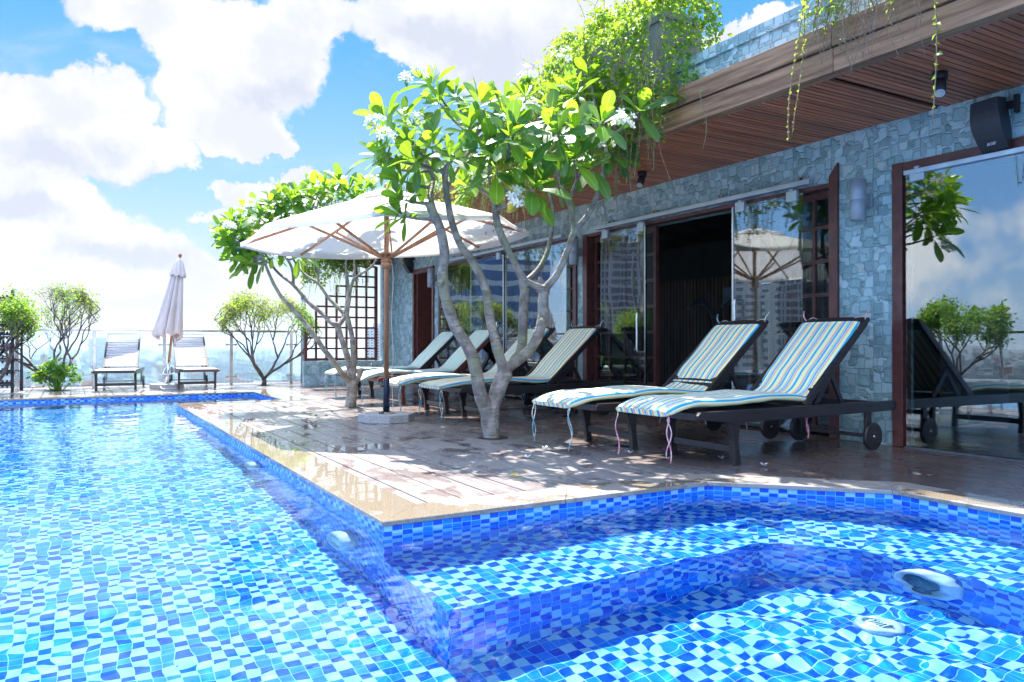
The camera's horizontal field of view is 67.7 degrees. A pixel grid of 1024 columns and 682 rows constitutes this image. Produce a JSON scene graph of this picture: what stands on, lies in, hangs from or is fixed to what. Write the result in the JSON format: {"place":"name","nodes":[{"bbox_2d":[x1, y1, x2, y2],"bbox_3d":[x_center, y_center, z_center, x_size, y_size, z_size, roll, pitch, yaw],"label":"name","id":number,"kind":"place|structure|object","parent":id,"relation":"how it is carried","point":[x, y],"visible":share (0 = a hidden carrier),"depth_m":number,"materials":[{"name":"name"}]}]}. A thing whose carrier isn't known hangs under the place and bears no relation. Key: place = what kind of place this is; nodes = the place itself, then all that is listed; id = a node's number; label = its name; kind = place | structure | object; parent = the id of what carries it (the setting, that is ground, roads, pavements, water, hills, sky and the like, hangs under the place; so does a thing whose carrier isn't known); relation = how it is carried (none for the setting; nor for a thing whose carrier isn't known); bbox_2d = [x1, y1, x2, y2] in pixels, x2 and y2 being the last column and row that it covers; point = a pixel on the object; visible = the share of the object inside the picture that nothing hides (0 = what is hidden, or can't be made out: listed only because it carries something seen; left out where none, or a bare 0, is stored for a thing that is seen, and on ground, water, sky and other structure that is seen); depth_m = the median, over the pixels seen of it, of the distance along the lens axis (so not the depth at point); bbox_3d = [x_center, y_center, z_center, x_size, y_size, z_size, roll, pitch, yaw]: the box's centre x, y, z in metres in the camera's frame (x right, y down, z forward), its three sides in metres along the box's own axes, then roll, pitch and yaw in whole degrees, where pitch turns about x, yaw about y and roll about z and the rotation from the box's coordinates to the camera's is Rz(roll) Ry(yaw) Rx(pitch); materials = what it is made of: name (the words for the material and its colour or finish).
{"place":"outdoors","nodes":[
{"label":"outdoors","id":0,"kind":"place"},
{"bbox_2d":[19,347,364,364],"bbox_3d":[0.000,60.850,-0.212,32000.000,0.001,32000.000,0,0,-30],"label":"ground","id":1,"kind":"structure","parent":0,"point":[321,354],"depth_m":4721.80,"materials":[{"name":"white"}]},
{"bbox_2d":[0,349,300,388],"bbox_3d":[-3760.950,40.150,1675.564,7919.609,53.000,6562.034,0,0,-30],"label":"distant city","id":2,"kind":"object","parent":1,"relation":"on","point":[145,384],"visible":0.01,"depth_m":785.53},
{"bbox_2d":[367,324,379,359],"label":"apartment tower","id":3,"kind":"structure","parent":0,"point":[370,344],"depth_m":871.43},
{"bbox_2d":[0,0,801,346],"label":"sky","id":4,"kind":"structure","parent":0,"point":[126,126],"materials":[{"name":"blue"}]},
{"bbox_2d":[0,393,1023,534],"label":"pool basin","id":5,"kind":"object","parent":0,"point":[386,530],"visible":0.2,"depth_m":4.43,"materials":[{"name":"tile"}]},
{"bbox_2d":[0,395,1023,681],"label":"water","id":6,"kind":"structure","parent":5,"relation":"in","point":[154,541],"depth_m":2.94,"materials":[{"name":"blue liquid"}]},
{"label":"planting hole","id":7,"kind":"structure","parent":0,"visible":0},
{"bbox_2d":[210,288,323,384],"bbox_3d":[-5.023,-0.102,15.829,2.235,2.046,1.909,0,0,-12],"label":"tree","id":8,"kind":"object","parent":7,"relation":"on","point":[237,305],"visible":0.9,"depth_m":15.60,"materials":[{"name":"green plant"}]},
{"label":"deck base","id":9,"kind":"structure","parent":0,"visible":0},
{"bbox_2d":[0,381,1023,503],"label":"deck","id":10,"kind":"structure","parent":9,"relation":"on","point":[422,457],"depth_m":6.10,"materials":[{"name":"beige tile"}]},
{"bbox_2d":[0,290,22,392],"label":"screen","id":11,"kind":"object","parent":10,"relation":"on","point":[11,372],"visible":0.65,"depth_m":13.20,"materials":[{"name":"wood"}]},
{"bbox_2d":[0,292,46,381],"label":"tree","id":12,"kind":"object","parent":10,"relation":"on","point":[17,313],"visible":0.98,"depth_m":12.91,"materials":[{"name":"green plant"}]},
{"bbox_2d":[91,339,144,390],"bbox_3d":[-7.444,0.365,14.497,0.748,1.071,2.219,0,0,-22],"label":"sun lounger","id":13,"kind":"object","parent":10,"relation":"on","point":[108,360],"visible":0.87,"depth_m":14.67,"materials":[{"name":"white fabric"}]},
{"bbox_2d":[0,328,300,389],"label":"glass fence","id":14,"kind":"object","parent":10,"relation":"on","point":[233,363],"visible":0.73,"depth_m":15.40,"materials":[{"name":"glass"}]},
{"bbox_2d":[149,383,183,388],"bbox_3d":[-6.607,0.861,14.600,0.573,0.089,0.573,0,0,-33],"label":"parasol base","id":15,"kind":"object","parent":10,"relation":"on","point":[163,386],"visible":0.82,"depth_m":14.34,"materials":[{"name":"grey stone"}]},
{"bbox_2d":[152,254,187,388],"bbox_3d":[-6.525,-0.393,14.563,0.604,2.586,0.658,0,0,-30],"label":"closed parasol","id":16,"kind":"object","parent":15,"relation":"on","point":[169,320],"visible":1,"depth_m":14.56,"materials":[{"name":"fabric"}]},
{"bbox_2d":[169,333,219,388],"bbox_3d":[-6.300,0.367,15.057,0.748,1.071,2.219,0,0,-29],"label":"sun lounger","id":17,"kind":"object","parent":10,"relation":"on","point":[191,346],"visible":0.88,"depth_m":15.26,"materials":[{"name":"white fabric"}]},
{"bbox_2d":[301,297,305,383],"bbox_3d":[-4.443,-0.036,16.256,0.110,1.885,0.110,0,0,-30],"label":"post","id":18,"kind":"object","parent":10,"relation":"on","point":[302,341],"visible":0.27,"depth_m":16.21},
{"bbox_2d":[302,258,392,385],"bbox_3d":[-3.375,-0.440,15.864,1.897,2.750,0.272,0,0,-30],"label":"trellis screen","id":19,"kind":"object","parent":10,"relation":"on","point":[315,369],"visible":0.7,"depth_m":15.94,"materials":[{"name":"wood"}]},
{"bbox_2d":[300,258,372,297],"bbox_3d":[-3.586,-1.367,15.591,1.490,1.058,0.650,0,0,-30],"label":"hanging vine","id":20,"kind":"object","parent":19,"relation":"hanging from","point":[333,266],"visible":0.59,"depth_m":15.49,"materials":[{"name":"green plant"}]},
{"bbox_2d":[358,411,413,423],"bbox_3d":[-1.382,0.839,8.391,0.564,0.089,0.564,0,0,-38],"label":"parasol base","id":21,"kind":"object","parent":10,"relation":"on","point":[375,417],"visible":0.94,"depth_m":8.17,"materials":[{"name":"grey stone"}]},
{"bbox_2d":[240,183,529,413],"bbox_3d":[-1.355,-0.471,8.395,2.911,2.530,2.913,0,0,-30],"label":"open parasol","id":22,"kind":"object","parent":21,"relation":"on","point":[344,230],"visible":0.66,"depth_m":8.55,"materials":[{"name":"white fabric"}]},
{"bbox_2d":[325,328,469,397],"bbox_3d":[-1.821,0.325,12.607,2.426,1.137,0.748,0,0,-29],"label":"sun lounger","id":23,"kind":"object","parent":10,"relation":"on","point":[437,346],"visible":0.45,"depth_m":12.58,"materials":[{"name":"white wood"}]},
{"bbox_2d":[356,325,512,404],"bbox_3d":[-1.158,0.321,11.248,2.436,1.137,0.748,0,0,-31],"label":"sun lounger","id":24,"kind":"object","parent":10,"relation":"on","point":[456,362],"visible":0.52,"depth_m":11.17,"materials":[{"name":"fabric"}]},
{"bbox_2d":[390,322,574,413],"bbox_3d":[-0.397,0.315,9.759,2.427,1.137,0.748,0,0,-29],"label":"sun lounger","id":25,"kind":"object","parent":10,"relation":"on","point":[414,380],"visible":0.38,"depth_m":9.63,"materials":[{"name":"white fabric"}]},
{"bbox_2d":[477,436,507,438],"bbox_3d":[-0.165,0.874,6.922,0.290,0.001,0.280,0,0,-30],"label":"planting hole","id":26,"kind":"object","parent":10,"relation":"on","point":[501,437],"visible":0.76,"depth_m":6.91,"materials":[{"name":"soil"}]},
{"bbox_2d":[349,46,677,437],"bbox_3d":[-0.055,-0.856,6.627,2.773,3.493,1.974,0,0,-5],"label":"frangipani tree","id":27,"kind":"object","parent":26,"relation":"in","point":[571,149],"visible":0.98,"depth_m":6.66,"materials":[{"name":"green plant"}]},
{"bbox_2d":[0,390,1023,526],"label":"pool coping","id":28,"kind":"object","parent":10,"relation":"on","point":[380,506],"visible":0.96,"depth_m":4.51,"materials":[{"name":"beige stone"}]},
{"bbox_2d":[186,405,224,410],"bbox_3d":[-3.825,0.833,9.470,0.426,0.085,0.431,0,0,-6],"label":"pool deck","id":29,"kind":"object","parent":28,"relation":"on","point":[210,408],"visible":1,"depth_m":9.51,"materials":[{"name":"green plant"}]},
{"bbox_2d":[418,320,623,418],"bbox_3d":[0.132,0.312,8.896,2.435,1.137,0.748,0,0,-31],"label":"sun lounger","id":30,"kind":"object","parent":10,"relation":"on","point":[553,364],"visible":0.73,"depth_m":8.89,"materials":[{"name":"fabric"}]},
{"bbox_2d":[532,312,779,450],"bbox_3d":[1.354,0.305,6.687,2.427,1.137,0.748,0,0,-29],"label":"sun lounger","id":31,"kind":"object","parent":10,"relation":"on","point":[714,357],"visible":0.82,"depth_m":6.69,"materials":[{"name":"fabric"}]},
{"bbox_2d":[393,0,1023,462],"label":"poolside building","id":32,"kind":"structure","parent":10,"relation":"on","point":[753,198],"depth_m":7.15,"materials":[{"name":"stone"}]},
{"bbox_2d":[402,257,414,273],"bbox_3d":[-2.082,-1.559,15.374,0.257,0.388,0.275,0,0,-30],"label":"loudspeaker","id":33,"kind":"object","parent":32,"relation":"attached to","point":[408,264],"visible":0.69,"depth_m":15.30,"materials":[{"name":"black plastic"}]},
{"bbox_2d":[427,268,437,287],"bbox_3d":[-1.490,-1.180,14.305,0.198,0.350,0.128,0,0,-30],"label":"wall lamp","id":34,"kind":"object","parent":32,"relation":"attached to","point":[431,277],"visible":0.95,"depth_m":14.24,"materials":[{"name":"white metal"}]},
{"bbox_2d":[362,155,512,265],"bbox_3d":[-1.588,-1.756,11.226,0.364,1.178,5.946,0,0,-30],"label":"hanging vine","id":35,"kind":"object","parent":32,"relation":"hanging from","point":[440,195],"visible":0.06,"depth_m":10.09,"materials":[{"name":"green plant"}]},
{"bbox_2d":[446,261,484,372],"bbox_3d":[-0.845,-0.242,13.635,0.050,2.240,1.460,0,0,-30],"label":"lattice window","id":36,"kind":"structure","parent":32,"relation":"in","point":[482,263],"depth_m":13.50,"materials":[{"name":"brown glass"}]},
{"bbox_2d":[474,252,504,353],"bbox_3d":[-0.440,-0.274,12.449,0.098,2.275,1.140,0,0,-30],"label":"glass door","id":37,"kind":"structure","parent":32,"relation":"in","point":[498,256],"depth_m":11.98,"materials":[{"name":"metal"}]},
{"bbox_2d":[532,244,572,396],"bbox_3d":[0.640,-0.251,11.063,0.050,2.240,1.280,0,0,-30],"label":"lattice window","id":38,"kind":"structure","parent":32,"relation":"in","point":[561,247],"depth_m":11.16,"materials":[{"name":"brown glass"}]},
{"bbox_2d":[569,238,582,264],"bbox_3d":[0.860,-1.194,10.235,0.198,0.350,0.128,0,0,-30],"label":"wall lamp","id":39,"kind":"object","parent":32,"relation":"attached to","point":[576,253],"visible":0.84,"depth_m":10.16,"materials":[{"name":"white metal"}]},
{"bbox_2d":[602,221,646,385],"bbox_3d":[1.333,-0.285,9.379,0.098,2.275,0.890,0,0,-30],"label":"glass door","id":40,"kind":"structure","parent":32,"relation":"in","point":[641,226],"depth_m":9.02,"materials":[{"name":"metal"}]},
{"bbox_2d":[548,10,704,124],"bbox_3d":[1.054,-2.438,7.603,0.460,0.890,1.940,0,0,-30],"label":"shrub","id":41,"kind":"object","parent":32,"relation":"on","point":[654,27],"visible":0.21,"depth_m":6.82,"materials":[{"name":"green plant"}]},
{"bbox_2d":[451,0,732,233],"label":"vine mound","id":42,"kind":"object","parent":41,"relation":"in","point":[620,22],"visible":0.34,"depth_m":6.74,"materials":[{"name":"green plant"}]},
{"bbox_2d":[594,226,658,386],"bbox_3d":[1.435,-0.256,9.686,0.050,2.240,1.240,0,0,-30],"label":"lattice window","id":43,"kind":"structure","parent":32,"relation":"in","point":[655,229],"depth_m":9.67,"materials":[{"name":"brown wood"}]},
{"bbox_2d":[636,170,646,187],"bbox_3d":[1.394,-1.742,8.241,0.098,0.188,0.159,0,0,29],"label":"ceiling spotlight","id":44,"kind":"object","parent":32,"relation":"attached to","point":[642,175],"visible":1,"depth_m":8.22,"materials":[{"name":"black metal"}]},
{"bbox_2d":[687,286,766,389],"bbox_3d":[2.775,0.094,9.743,1.250,1.580,0.750,0,0,-30],"label":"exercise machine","id":45,"kind":"object","parent":32,"relation":"in","point":[741,370],"visible":0.4,"depth_m":9.64,"materials":[{"name":"black metal"}]},
{"bbox_2d":[732,189,798,430],"bbox_3d":[2.453,-0.292,7.439,0.098,2.275,0.870,0,0,-30],"label":"glass door","id":46,"kind":"structure","parent":32,"relation":"in","point":[793,195],"depth_m":7.76,"materials":[{"name":"metal"}]},
{"bbox_2d":[747,191,828,432],"bbox_3d":[2.729,-0.264,7.445,0.050,2.240,1.075,0,0,-30],"label":"lattice window","id":47,"kind":"structure","parent":32,"relation":"in","point":[813,198],"depth_m":7.57,"materials":[{"name":"brown glass"}]},
{"bbox_2d":[699,0,942,147],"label":"hanging vine","id":48,"kind":"object","parent":32,"relation":"hanging from","point":[837,10],"visible":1,"depth_m":5.00,"materials":[{"name":"green plant"}]},
{"bbox_2d":[850,178,872,220],"bbox_3d":[2.990,-1.207,6.546,0.198,0.350,0.128,0,0,-30],"label":"wall lamp","id":49,"kind":"object","parent":32,"relation":"attached to","point":[861,200],"visible":1,"depth_m":6.48,"materials":[{"name":"white metal"}]},
{"bbox_2d":[932,70,947,97],"bbox_3d":[2.928,-1.753,5.224,0.098,0.188,0.159,0,0,29],"label":"ceiling spotlight","id":50,"kind":"object","parent":32,"relation":"attached to","point":[941,78],"visible":0.87,"depth_m":5.20,"materials":[{"name":"black metal"}]},
{"bbox_2d":[970,93,1019,153],"bbox_3d":[3.553,-1.593,5.614,0.257,0.388,0.275,0,0,-30],"label":"loudspeaker","id":51,"kind":"object","parent":32,"relation":"attached to","point":[990,126],"visible":1,"depth_m":5.56,"materials":[{"name":"black plastic"}]},
{"bbox_2d":[615,308,895,464],"bbox_3d":[1.933,0.302,5.944,2.428,1.137,0.748,0,0,-31],"label":"sun lounger","id":52,"kind":"object","parent":10,"relation":"on","point":[796,377],"visible":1,"depth_m":5.93,"materials":[{"name":"fabric"}]},
{"label":"planting hole","id":53,"kind":"structure","parent":10,"relation":"on","visible":0},
{"bbox_2d":[208,163,383,406],"bbox_3d":[-2.873,-0.700,9.993,2.680,3.195,1.541,0,0,6],"label":"frangipani tree","id":54,"kind":"object","parent":53,"relation":"in","point":[266,213],"visible":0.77,"depth_m":10.04,"materials":[{"name":"green plant"}]},
{"label":"planting hole","id":55,"kind":"structure","parent":10,"relation":"on","visible":0},
{"bbox_2d":[0,276,106,388],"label":"tree","id":56,"kind":"object","parent":55,"relation":"in","point":[80,299],"visible":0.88,"depth_m":14.09,"materials":[{"name":"green plant"}]},
{"bbox_2d":[26,355,83,390],"bbox_3d":[-8.277,0.578,13.833,0.930,0.647,0.742,0,0,-30],"label":"leafy bush","id":57,"kind":"object","parent":55,"relation":"on","point":[56,370],"visible":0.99,"depth_m":13.74,"materials":[{"name":"green plant"}]}
]}

